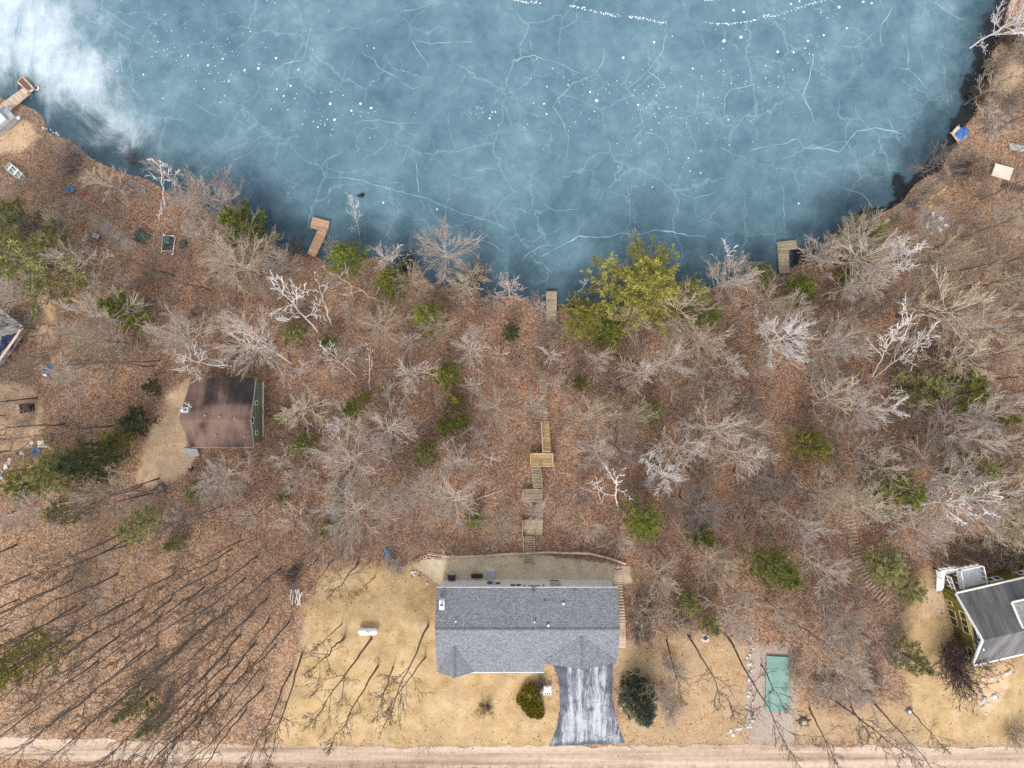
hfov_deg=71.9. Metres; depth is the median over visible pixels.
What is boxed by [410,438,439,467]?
pine tree
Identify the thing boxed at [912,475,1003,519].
bare tree
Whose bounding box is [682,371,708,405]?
bare tree
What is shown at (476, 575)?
bench
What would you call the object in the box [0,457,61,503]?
pine tree
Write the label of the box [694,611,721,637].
pine tree
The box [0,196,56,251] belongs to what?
pine tree
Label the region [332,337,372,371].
bare tree
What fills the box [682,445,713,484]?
bare tree
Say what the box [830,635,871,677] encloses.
bare tree
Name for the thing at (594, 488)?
bare tree
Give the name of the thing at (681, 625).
shrub
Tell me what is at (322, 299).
bare tree
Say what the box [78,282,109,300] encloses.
bare tree
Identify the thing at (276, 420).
pine tree
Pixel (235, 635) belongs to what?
bare tree
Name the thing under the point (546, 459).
stairway
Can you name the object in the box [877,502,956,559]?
bare tree
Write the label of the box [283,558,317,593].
bare tree
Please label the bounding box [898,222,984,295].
bare tree
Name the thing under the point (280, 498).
pine tree
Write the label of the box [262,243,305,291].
bare tree
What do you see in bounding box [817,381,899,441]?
bare tree
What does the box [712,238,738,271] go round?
bare tree
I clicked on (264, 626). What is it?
bare tree
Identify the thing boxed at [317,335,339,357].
pine tree
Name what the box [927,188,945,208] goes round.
stone edging
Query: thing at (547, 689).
utility box
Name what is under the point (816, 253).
shrub
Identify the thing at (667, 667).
shrub
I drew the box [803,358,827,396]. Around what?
garden steps
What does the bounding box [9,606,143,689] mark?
bare tree
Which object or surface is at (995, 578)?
window
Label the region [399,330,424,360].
bare tree
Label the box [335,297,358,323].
bare tree
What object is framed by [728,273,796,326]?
bare tree
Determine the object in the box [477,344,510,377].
bare tree
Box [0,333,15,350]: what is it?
tarp
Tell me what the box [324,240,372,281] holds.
pine tree
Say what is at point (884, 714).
bare tree
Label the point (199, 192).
bare tree
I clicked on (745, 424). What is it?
bare tree
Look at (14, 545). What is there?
bare tree
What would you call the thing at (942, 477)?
bare tree
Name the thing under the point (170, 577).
bare tree
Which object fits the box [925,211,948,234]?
fire ring
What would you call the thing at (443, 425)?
pine tree
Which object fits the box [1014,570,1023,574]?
window
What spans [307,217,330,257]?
dock
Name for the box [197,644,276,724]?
bare tree
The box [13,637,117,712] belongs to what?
bare tree
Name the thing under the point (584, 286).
bare tree
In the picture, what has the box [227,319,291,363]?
bare tree
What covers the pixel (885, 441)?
bare tree
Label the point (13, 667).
pine tree
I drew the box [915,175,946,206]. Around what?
shrub
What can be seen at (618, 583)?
plank steps
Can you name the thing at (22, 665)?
bare tree
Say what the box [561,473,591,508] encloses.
bare tree
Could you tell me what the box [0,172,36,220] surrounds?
bare tree
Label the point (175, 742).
bare tree
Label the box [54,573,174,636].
bare tree
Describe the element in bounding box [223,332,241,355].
bare tree
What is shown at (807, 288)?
pine tree
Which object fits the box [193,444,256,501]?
bare tree
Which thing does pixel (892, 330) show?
bare tree
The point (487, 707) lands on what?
shrub
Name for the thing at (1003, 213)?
bare tree
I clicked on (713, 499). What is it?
bare tree
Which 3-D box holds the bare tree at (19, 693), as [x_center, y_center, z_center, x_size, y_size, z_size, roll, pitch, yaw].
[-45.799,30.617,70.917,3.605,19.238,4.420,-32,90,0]
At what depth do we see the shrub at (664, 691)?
78.85 m
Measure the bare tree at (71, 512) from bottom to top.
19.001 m
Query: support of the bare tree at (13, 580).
on the ground
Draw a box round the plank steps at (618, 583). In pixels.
[614,570,625,647]
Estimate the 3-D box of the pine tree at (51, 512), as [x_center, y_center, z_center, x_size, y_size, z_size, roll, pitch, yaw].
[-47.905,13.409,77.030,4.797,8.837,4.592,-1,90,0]
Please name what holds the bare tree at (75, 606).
on the ground
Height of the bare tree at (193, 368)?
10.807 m
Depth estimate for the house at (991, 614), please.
76.35 m
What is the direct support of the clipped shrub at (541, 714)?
on the ground
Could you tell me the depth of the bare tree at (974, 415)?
76.25 m
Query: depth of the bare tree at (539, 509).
79.95 m
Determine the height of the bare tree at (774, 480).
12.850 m
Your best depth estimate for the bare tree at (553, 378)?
82.78 m
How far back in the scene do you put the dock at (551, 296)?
87.45 m
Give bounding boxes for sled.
[42,365,52,376]
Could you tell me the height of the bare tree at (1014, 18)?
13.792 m
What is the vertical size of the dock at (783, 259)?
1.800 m
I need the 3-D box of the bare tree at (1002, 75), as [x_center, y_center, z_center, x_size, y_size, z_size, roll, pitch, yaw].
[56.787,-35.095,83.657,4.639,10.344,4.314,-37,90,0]
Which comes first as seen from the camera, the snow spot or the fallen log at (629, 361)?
the fallen log at (629, 361)
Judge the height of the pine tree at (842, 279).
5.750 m
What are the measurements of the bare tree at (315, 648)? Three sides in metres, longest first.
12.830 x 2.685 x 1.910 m
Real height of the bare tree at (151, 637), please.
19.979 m
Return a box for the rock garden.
[981,669,1011,714]
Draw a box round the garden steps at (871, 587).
[844,513,889,604]
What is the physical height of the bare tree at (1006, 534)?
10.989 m
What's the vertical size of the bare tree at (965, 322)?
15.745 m
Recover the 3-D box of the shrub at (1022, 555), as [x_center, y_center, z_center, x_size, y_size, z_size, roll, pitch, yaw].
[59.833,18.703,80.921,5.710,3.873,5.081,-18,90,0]
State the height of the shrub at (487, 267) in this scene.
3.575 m
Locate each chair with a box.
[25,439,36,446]
[30,446,42,455]
[64,185,76,192]
[383,549,390,558]
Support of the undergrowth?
on the ground
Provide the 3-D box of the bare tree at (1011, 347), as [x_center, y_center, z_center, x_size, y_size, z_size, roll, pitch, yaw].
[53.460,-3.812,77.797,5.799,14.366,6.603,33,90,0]
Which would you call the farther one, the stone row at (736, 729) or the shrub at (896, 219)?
the shrub at (896, 219)
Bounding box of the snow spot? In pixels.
[107,0,872,253]
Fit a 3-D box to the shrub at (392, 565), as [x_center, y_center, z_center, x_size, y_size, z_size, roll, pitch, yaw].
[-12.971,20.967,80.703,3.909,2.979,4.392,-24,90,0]
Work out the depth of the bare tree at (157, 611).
66.29 m
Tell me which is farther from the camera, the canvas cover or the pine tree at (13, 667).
the canvas cover
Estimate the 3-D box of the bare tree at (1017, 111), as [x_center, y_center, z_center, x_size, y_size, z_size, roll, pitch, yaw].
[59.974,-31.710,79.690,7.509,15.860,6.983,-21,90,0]
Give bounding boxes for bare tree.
[0,171,33,203]
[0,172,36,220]
[0,204,64,259]
[0,253,35,306]
[0,265,64,321]
[0,301,65,347]
[0,397,37,401]
[0,415,113,456]
[0,419,64,433]
[0,468,26,481]
[0,485,68,533]
[0,534,120,590]
[0,543,17,552]
[0,573,117,636]
[0,579,72,623]
[0,605,76,671]
[0,605,85,672]
[0,617,58,651]
[0,631,97,714]
[0,639,64,691]
[0,660,98,735]
[0,696,90,767]
[0,707,40,736]
[1,574,30,586]
[1,589,53,612]
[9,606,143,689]
[11,214,80,253]
[13,603,121,663]
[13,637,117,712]
[16,650,144,748]
[18,538,131,594]
[18,598,134,664]
[30,684,139,767]
[33,539,141,582]
[35,351,114,407]
[37,234,121,295]
[37,645,156,735]
[39,202,79,233]
[39,599,171,689]
[47,484,89,505]
[47,492,152,524]
[49,616,160,700]
[50,284,166,361]
[50,489,155,526]
[51,296,140,372]
[54,477,159,520]
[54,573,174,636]
[56,345,160,390]
[58,648,183,745]
[59,461,141,530]
[63,194,91,221]
[72,346,154,379]
[75,233,174,277]
[75,701,168,766]
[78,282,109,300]
[79,163,133,208]
[86,642,188,726]
[93,678,190,767]
[95,619,211,719]
[98,608,199,676]
[105,569,217,631]
[108,587,204,652]
[110,251,211,295]
[111,664,228,767]
[112,273,141,292]
[117,638,215,722]
[125,714,198,767]
[126,691,204,767]
[129,579,226,641]
[132,614,222,681]
[139,695,220,767]
[140,155,180,187]
[140,296,166,322]
[142,299,225,371]
[143,322,167,346]
[143,634,240,741]
[145,158,180,219]
[145,654,226,737]
[151,492,221,543]
[151,549,232,595]
[151,602,236,671]
[153,660,242,765]
[154,541,239,588]
[155,671,246,766]
[158,330,192,350]
[158,643,255,758]
[159,179,218,227]
[161,612,254,706]
[163,502,201,526]
[165,687,263,767]
[168,171,183,201]
[169,302,195,320]
[171,577,245,636]
[172,341,226,383]
[175,556,258,610]
[176,165,248,226]
[177,598,267,683]
[178,709,246,767]
[180,217,235,258]
[181,578,269,645]
[186,568,281,644]
[187,456,246,513]
[187,670,258,758]
[188,304,217,324]
[193,229,275,300]
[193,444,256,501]
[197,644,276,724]
[198,208,282,271]
[201,251,231,277]
[201,304,292,392]
[202,175,250,228]
[212,277,235,303]
[214,619,269,696]
[222,298,251,322]
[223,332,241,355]
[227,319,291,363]
[227,496,276,529]
[234,671,293,767]
[238,621,289,680]
[252,652,302,767]
[254,274,293,313]
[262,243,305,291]
[265,439,292,470]
[265,499,312,535]
[267,270,325,334]
[275,384,344,437]
[280,454,319,498]
[283,346,326,379]
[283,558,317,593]
[297,636,349,695]
[300,412,388,504]
[300,637,372,742]
[302,559,332,593]
[309,479,399,559]
[310,272,331,325]
[311,624,341,651]
[315,562,368,606]
[318,340,356,376]
[320,665,378,757]
[321,262,379,301]
[322,273,348,301]
[324,400,354,442]
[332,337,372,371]
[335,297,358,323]
[345,194,363,235]
[351,470,396,513]
[352,302,416,357]
[353,577,374,595]
[355,380,428,457]
[360,438,407,472]
[363,348,372,391]
[365,667,396,723]
[367,243,410,290]
[369,625,436,738]
[371,506,393,522]
[375,244,401,295]
[378,657,425,719]
[380,484,421,519]
[381,379,402,408]
[386,356,441,409]
[387,259,434,309]
[387,463,449,529]
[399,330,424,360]
[408,217,484,289]
[409,403,433,435]
[417,308,458,349]
[417,467,488,531]
[435,436,480,480]
[447,253,493,302]
[447,269,483,312]
[450,324,491,374]
[459,376,483,400]
[461,322,484,343]
[464,425,490,456]
[465,383,525,431]
[470,493,522,551]
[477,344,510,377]
[494,272,527,304]
[521,385,550,420]
[524,495,551,528]
[530,355,551,386]
[531,298,550,324]
[534,344,566,368]
[540,369,565,391]
[560,392,621,447]
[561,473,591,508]
[568,513,606,545]
[572,423,619,477]
[572,445,596,476]
[577,278,590,295]
[580,477,603,499]
[582,346,615,384]
[591,414,645,480]
[591,464,632,506]
[593,294,661,346]
[596,523,635,559]
[597,378,627,405]
[600,383,659,445]
[610,353,662,395]
[623,662,665,702]
[625,443,661,474]
[630,329,699,407]
[632,554,682,603]
[634,334,655,358]
[636,271,723,356]
[638,575,660,604]
[643,453,688,497]
[646,418,710,473]
[662,472,730,541]
[663,316,734,379]
[666,639,691,706]
[669,385,755,460]
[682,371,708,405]
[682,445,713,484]
[687,536,741,588]
[688,635,744,726]
[696,251,765,312]
[698,581,758,648]
[700,474,727,516]
[702,375,739,411]
[703,386,780,463]
[706,344,749,390]
[708,426,768,483]
[709,313,743,353]
[709,568,763,611]
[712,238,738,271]
[720,253,762,305]
[723,413,756,435]
[724,507,747,533]
[724,632,806,767]
[727,384,770,424]
[727,458,787,501]
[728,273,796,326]
[728,346,775,376]
[731,437,781,471]
[746,494,786,530]
[748,300,821,372]
[758,456,806,501]
[758,593,804,635]
[761,664,795,721]
[765,283,818,340]
[769,500,830,547]
[776,629,802,657]
[778,311,875,394]
[791,469,855,518]
[791,534,851,599]
[795,611,873,684]
[796,207,928,312]
[796,505,842,541]
[798,237,837,273]
[798,302,880,355]
[801,370,862,425]
[803,310,828,342]
[804,231,850,264]
[804,708,845,767]
[810,204,895,275]
[810,479,888,534]
[810,591,875,658]
[811,648,883,724]
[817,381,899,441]
[817,459,885,522]
[821,261,890,312]
[822,621,847,652]
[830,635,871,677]
[833,294,886,334]
[833,700,923,767]
[836,426,901,478]
[838,482,918,523]
[839,650,873,688]
[840,706,890,749]
[843,617,912,666]
[851,374,894,405]
[853,388,910,430]
[854,443,909,490]
[860,292,915,376]
[864,423,896,447]
[867,234,933,273]
[870,281,924,317]
[874,235,926,287]
[874,703,947,767]
[875,319,940,376]
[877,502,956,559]
[881,260,1001,363]
[889,398,924,435]
[895,411,999,505]
[896,319,996,420]
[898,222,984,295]
[899,129,975,191]
[908,375,1017,465]
[912,474,980,525]
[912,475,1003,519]
[912,711,954,754]
[914,405,1009,469]
[916,212,1018,253]
[917,454,1023,546]
[928,290,1023,352]
[934,306,1023,345]
[940,243,1023,279]
[950,437,987,458]
[954,243,1023,313]
[959,260,1023,293]
[960,195,1023,250]
[961,388,1023,438]
[963,298,1023,315]
[964,61,1022,111]
[965,332,1023,378]
[969,0,1023,55]
[971,228,1023,260]
[971,420,1023,458]
[973,450,1023,533]
[974,488,1023,553]
[976,242,1007,270]
[978,464,1013,490]
[980,179,1023,199]
[989,376,1023,378]
[993,267,1023,310]
[995,313,1023,354]
[1000,208,1023,240]
[1001,478,1023,500]
[1002,102,1023,125]
[1002,385,1023,394]
[1013,444,1023,478]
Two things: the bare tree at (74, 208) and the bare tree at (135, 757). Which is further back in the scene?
the bare tree at (74, 208)
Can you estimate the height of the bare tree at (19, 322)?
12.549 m
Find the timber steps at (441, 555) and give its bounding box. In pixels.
[408,552,455,562]
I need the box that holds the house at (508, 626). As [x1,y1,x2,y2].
[435,579,619,677]
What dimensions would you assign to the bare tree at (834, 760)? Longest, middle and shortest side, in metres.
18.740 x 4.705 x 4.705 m
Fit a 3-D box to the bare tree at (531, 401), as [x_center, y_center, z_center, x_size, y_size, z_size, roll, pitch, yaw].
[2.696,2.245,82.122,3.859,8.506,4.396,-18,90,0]
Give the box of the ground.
[0,0,1023,767]
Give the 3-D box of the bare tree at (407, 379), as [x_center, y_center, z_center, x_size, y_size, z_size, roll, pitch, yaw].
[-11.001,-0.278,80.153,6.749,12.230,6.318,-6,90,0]
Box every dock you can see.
[0,75,36,109]
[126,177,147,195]
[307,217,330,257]
[546,291,556,323]
[777,239,797,273]
[949,125,968,143]
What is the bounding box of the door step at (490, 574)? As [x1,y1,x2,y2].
[487,570,494,579]
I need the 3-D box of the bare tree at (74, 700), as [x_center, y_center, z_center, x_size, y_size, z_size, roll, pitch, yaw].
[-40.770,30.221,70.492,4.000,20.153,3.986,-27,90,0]
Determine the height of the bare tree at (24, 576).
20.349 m
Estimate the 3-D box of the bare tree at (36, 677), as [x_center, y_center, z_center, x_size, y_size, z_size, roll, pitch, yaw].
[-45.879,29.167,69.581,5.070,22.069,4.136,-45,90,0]
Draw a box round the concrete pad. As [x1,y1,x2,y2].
[183,448,200,457]
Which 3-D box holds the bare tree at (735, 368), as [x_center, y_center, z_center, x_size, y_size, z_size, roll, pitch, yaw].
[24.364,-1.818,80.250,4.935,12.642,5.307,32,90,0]
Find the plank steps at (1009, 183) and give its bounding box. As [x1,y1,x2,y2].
[1002,181,1023,192]
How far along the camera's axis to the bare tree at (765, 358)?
82.57 m
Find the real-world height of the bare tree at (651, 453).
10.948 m
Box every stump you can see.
[155,480,167,493]
[797,715,810,727]
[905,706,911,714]
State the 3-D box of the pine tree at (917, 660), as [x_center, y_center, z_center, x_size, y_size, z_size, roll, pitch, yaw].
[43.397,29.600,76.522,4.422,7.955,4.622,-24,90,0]
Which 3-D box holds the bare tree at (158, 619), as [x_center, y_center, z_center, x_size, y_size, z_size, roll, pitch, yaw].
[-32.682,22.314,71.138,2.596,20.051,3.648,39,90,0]
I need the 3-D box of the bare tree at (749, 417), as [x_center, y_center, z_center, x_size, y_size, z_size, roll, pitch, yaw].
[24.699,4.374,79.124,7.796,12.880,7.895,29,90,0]
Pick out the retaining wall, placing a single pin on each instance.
(552, 552)
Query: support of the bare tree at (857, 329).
on the ground
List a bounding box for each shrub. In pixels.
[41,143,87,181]
[118,146,143,166]
[186,204,211,234]
[232,257,251,273]
[254,234,300,281]
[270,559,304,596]
[283,233,306,258]
[322,233,340,260]
[380,554,412,590]
[396,250,416,279]
[450,264,490,297]
[475,701,495,719]
[479,285,504,314]
[516,691,529,705]
[520,682,540,701]
[520,702,535,712]
[522,290,544,310]
[526,711,537,718]
[529,695,541,706]
[531,701,543,713]
[533,673,557,694]
[535,707,544,719]
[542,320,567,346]
[619,580,680,643]
[623,619,663,652]
[651,684,682,716]
[657,655,701,698]
[660,603,703,642]
[660,692,686,731]
[765,271,787,291]
[780,660,820,697]
[797,246,820,271]
[807,670,854,711]
[832,223,846,252]
[841,665,893,712]
[885,208,906,229]
[900,192,923,213]
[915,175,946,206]
[933,616,1015,691]
[938,643,1001,713]
[949,149,984,188]
[963,81,996,109]
[970,541,1002,570]
[972,95,1020,148]
[979,53,1014,82]
[982,534,1023,574]
[993,19,1023,49]
[997,36,1023,66]
[1000,82,1023,114]
[1002,714,1023,756]
[1013,544,1023,569]
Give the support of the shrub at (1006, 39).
on the ground
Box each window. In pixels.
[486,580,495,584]
[510,583,521,585]
[946,599,952,606]
[947,607,958,626]
[958,609,970,634]
[966,646,973,662]
[984,576,1002,581]
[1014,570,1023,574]
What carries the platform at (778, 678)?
on the ground
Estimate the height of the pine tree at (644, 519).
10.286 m
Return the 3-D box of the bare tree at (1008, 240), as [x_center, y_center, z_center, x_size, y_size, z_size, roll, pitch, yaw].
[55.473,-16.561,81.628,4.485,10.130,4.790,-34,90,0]
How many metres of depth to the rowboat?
86.39 m
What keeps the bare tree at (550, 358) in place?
on the ground
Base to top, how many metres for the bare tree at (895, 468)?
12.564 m
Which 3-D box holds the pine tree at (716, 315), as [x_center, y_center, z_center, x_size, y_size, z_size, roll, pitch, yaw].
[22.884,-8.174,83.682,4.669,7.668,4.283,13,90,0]
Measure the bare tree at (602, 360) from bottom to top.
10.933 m
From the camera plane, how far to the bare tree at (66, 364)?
72.16 m
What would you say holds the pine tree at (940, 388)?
on the ground
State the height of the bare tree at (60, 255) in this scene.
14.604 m
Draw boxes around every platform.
[765,656,789,712]
[986,163,1013,181]
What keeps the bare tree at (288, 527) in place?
on the ground
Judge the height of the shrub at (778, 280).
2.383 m
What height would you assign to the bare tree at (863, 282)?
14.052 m
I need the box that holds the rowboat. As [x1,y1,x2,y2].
[5,162,25,179]
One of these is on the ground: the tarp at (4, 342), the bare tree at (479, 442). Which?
the bare tree at (479, 442)
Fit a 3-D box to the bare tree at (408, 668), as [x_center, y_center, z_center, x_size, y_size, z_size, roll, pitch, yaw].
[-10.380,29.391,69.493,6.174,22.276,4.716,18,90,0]
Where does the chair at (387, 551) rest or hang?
on the ground
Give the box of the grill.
[448,573,455,579]
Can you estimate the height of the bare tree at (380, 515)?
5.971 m
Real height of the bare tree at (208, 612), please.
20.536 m
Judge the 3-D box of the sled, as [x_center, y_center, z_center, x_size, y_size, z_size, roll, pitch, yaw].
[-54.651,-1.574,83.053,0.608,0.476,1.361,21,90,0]
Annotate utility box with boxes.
[543,684,550,694]
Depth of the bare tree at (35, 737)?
68.68 m
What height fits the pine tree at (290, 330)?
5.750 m
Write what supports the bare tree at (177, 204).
on the ground
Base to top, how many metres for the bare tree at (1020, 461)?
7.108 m
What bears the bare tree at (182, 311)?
on the ground
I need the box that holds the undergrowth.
[0,0,1023,767]
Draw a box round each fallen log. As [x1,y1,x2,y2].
[476,489,502,499]
[615,355,664,373]
[736,383,754,425]
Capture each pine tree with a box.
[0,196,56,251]
[0,211,99,320]
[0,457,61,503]
[0,622,76,693]
[22,440,88,495]
[39,484,100,527]
[50,435,135,485]
[96,287,153,334]
[97,424,138,462]
[109,678,158,723]
[111,504,165,546]
[118,404,163,437]
[134,701,173,739]
[141,378,161,395]
[162,531,187,552]
[183,477,207,501]
[212,199,280,259]
[274,408,292,424]
[276,490,295,505]
[279,319,310,350]
[288,430,320,459]
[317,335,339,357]
[317,516,338,538]
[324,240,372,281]
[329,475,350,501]
[339,398,367,422]
[360,390,373,404]
[372,260,409,306]
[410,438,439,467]
[411,299,449,339]
[430,360,465,391]
[434,413,461,437]
[445,390,466,412]
[454,412,473,428]
[463,509,485,529]
[501,322,520,341]
[555,290,613,345]
[570,374,587,390]
[579,227,683,346]
[584,311,628,351]
[616,491,668,546]
[633,398,665,430]
[649,456,660,466]
[663,271,712,324]
[670,586,702,618]
[683,514,714,551]
[685,300,725,334]
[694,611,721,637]
[738,539,807,595]
[743,260,775,294]
[778,272,820,309]
[780,424,834,465]
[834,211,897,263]
[835,264,861,291]
[859,539,911,588]
[861,464,928,515]
[862,501,891,524]
[882,629,935,677]
[889,572,928,607]
[890,364,954,410]
[923,360,995,417]
[934,443,1008,501]
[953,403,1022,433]
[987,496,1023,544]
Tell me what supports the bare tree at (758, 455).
on the ground
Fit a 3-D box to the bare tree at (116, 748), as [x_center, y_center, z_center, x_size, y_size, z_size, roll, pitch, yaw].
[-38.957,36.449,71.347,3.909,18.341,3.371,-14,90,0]
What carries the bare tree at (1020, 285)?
on the ground
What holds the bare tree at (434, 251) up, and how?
on the ground
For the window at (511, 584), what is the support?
in the house at (508, 626)
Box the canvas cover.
[1009,143,1023,151]
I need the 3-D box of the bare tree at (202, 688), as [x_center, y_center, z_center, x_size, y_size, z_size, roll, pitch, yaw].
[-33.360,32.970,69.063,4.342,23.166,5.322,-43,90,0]
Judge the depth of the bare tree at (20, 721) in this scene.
77.06 m
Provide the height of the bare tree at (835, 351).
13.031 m
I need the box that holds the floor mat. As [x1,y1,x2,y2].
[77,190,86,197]
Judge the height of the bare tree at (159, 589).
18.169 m
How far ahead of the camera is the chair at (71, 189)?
86.52 m
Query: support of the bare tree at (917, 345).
on the ground
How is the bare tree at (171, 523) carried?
on the ground
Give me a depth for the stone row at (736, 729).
79.91 m
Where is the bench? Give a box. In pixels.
[471,574,482,577]
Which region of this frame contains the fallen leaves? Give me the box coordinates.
[0,1,1023,767]
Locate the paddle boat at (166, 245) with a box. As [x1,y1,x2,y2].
[161,234,175,254]
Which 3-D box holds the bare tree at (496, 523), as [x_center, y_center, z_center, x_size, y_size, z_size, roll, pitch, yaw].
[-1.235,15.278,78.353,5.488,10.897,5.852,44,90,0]
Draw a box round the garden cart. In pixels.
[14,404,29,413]
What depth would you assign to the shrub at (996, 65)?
87.01 m
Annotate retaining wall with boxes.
[451,549,625,564]
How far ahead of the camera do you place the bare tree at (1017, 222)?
83.90 m
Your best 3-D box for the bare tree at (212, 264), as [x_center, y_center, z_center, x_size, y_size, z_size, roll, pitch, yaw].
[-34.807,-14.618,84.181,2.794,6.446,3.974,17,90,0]
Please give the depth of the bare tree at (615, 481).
78.28 m
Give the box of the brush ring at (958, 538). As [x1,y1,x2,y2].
[956,517,992,550]
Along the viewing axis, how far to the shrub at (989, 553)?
81.53 m
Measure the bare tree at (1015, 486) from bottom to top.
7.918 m
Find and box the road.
[0,736,1023,767]
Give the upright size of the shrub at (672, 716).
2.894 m
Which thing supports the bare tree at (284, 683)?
on the ground
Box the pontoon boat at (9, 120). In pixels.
[0,106,19,136]
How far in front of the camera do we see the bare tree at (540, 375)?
82.84 m
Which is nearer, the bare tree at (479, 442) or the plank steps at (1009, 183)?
the bare tree at (479, 442)
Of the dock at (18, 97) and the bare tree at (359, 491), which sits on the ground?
the bare tree at (359, 491)
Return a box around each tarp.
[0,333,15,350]
[954,127,968,138]
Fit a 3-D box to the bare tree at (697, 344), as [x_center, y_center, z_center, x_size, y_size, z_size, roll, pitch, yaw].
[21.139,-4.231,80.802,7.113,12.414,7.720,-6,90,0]
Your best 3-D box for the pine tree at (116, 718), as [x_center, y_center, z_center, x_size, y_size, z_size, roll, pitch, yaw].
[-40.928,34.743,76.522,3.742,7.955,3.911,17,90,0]
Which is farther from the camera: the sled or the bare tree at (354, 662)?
the sled
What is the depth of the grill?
81.33 m
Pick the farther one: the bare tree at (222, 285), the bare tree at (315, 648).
the bare tree at (222, 285)
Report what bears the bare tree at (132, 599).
on the ground
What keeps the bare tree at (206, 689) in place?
on the ground
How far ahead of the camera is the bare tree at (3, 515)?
72.48 m
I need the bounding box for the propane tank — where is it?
[358,627,377,634]
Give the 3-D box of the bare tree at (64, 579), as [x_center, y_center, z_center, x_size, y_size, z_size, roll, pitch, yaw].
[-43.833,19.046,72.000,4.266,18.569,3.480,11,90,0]
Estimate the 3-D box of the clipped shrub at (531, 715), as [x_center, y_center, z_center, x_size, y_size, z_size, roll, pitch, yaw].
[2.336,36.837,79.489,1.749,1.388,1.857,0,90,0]
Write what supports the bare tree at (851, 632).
on the ground
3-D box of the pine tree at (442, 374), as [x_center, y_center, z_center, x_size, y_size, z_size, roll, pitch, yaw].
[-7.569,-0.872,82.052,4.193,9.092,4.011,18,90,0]
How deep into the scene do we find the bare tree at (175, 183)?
82.03 m
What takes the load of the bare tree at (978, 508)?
on the ground
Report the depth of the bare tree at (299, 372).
82.07 m
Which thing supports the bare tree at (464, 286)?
on the ground
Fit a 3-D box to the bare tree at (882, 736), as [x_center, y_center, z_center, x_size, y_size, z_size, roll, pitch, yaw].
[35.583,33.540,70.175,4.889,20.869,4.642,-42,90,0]
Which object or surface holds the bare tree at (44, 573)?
on the ground
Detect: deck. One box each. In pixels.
[0,307,34,366]
[933,557,987,591]
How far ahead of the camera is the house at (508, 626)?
76.41 m
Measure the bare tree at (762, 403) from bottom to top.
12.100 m
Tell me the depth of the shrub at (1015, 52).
86.31 m
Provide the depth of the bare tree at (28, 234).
79.62 m
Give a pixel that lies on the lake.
(66, 56)
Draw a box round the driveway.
[550,664,623,745]
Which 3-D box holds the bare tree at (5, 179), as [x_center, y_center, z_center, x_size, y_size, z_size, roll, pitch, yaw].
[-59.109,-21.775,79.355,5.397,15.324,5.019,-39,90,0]
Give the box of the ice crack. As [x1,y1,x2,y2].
[93,1,963,262]
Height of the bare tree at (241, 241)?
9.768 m
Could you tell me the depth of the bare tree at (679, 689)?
69.70 m
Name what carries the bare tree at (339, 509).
on the ground
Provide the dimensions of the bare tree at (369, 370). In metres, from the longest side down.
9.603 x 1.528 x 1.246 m
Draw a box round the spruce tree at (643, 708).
[616,667,658,727]
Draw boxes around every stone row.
[0,451,24,482]
[410,571,428,584]
[726,724,746,738]
[745,644,755,728]
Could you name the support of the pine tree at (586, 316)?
on the ground
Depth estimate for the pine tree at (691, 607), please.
78.57 m
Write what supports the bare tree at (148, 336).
on the ground
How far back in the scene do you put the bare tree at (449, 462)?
77.50 m
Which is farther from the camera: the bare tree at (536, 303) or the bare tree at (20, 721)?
the bare tree at (536, 303)
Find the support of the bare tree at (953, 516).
on the ground
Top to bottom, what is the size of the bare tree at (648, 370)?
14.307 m
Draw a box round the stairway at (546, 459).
[522,370,552,565]
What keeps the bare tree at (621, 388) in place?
on the ground
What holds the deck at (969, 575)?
on the ground
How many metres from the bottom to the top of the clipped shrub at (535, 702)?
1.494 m
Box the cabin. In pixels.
[179,378,263,447]
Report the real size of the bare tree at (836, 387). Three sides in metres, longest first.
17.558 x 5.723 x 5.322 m
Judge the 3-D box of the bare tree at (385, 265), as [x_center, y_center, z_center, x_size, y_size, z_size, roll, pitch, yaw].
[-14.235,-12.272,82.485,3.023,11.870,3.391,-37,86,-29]
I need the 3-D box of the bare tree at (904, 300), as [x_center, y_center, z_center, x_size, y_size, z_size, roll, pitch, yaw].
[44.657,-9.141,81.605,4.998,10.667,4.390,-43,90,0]
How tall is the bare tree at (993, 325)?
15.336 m
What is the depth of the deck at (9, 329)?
82.63 m
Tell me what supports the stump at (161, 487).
on the ground
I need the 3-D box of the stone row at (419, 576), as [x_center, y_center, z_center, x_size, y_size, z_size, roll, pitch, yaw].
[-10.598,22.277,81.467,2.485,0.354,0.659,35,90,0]
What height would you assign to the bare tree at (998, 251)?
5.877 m
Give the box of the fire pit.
[700,633,709,641]
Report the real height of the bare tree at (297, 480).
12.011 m
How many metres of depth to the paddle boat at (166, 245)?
86.61 m
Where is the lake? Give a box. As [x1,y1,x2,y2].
[0,0,1007,314]
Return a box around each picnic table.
[37,437,50,448]
[133,227,150,245]
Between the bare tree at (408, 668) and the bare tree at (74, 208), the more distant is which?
the bare tree at (74, 208)
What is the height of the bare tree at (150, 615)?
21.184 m
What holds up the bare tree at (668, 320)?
on the ground
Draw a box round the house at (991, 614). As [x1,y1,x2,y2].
[941,564,1023,665]

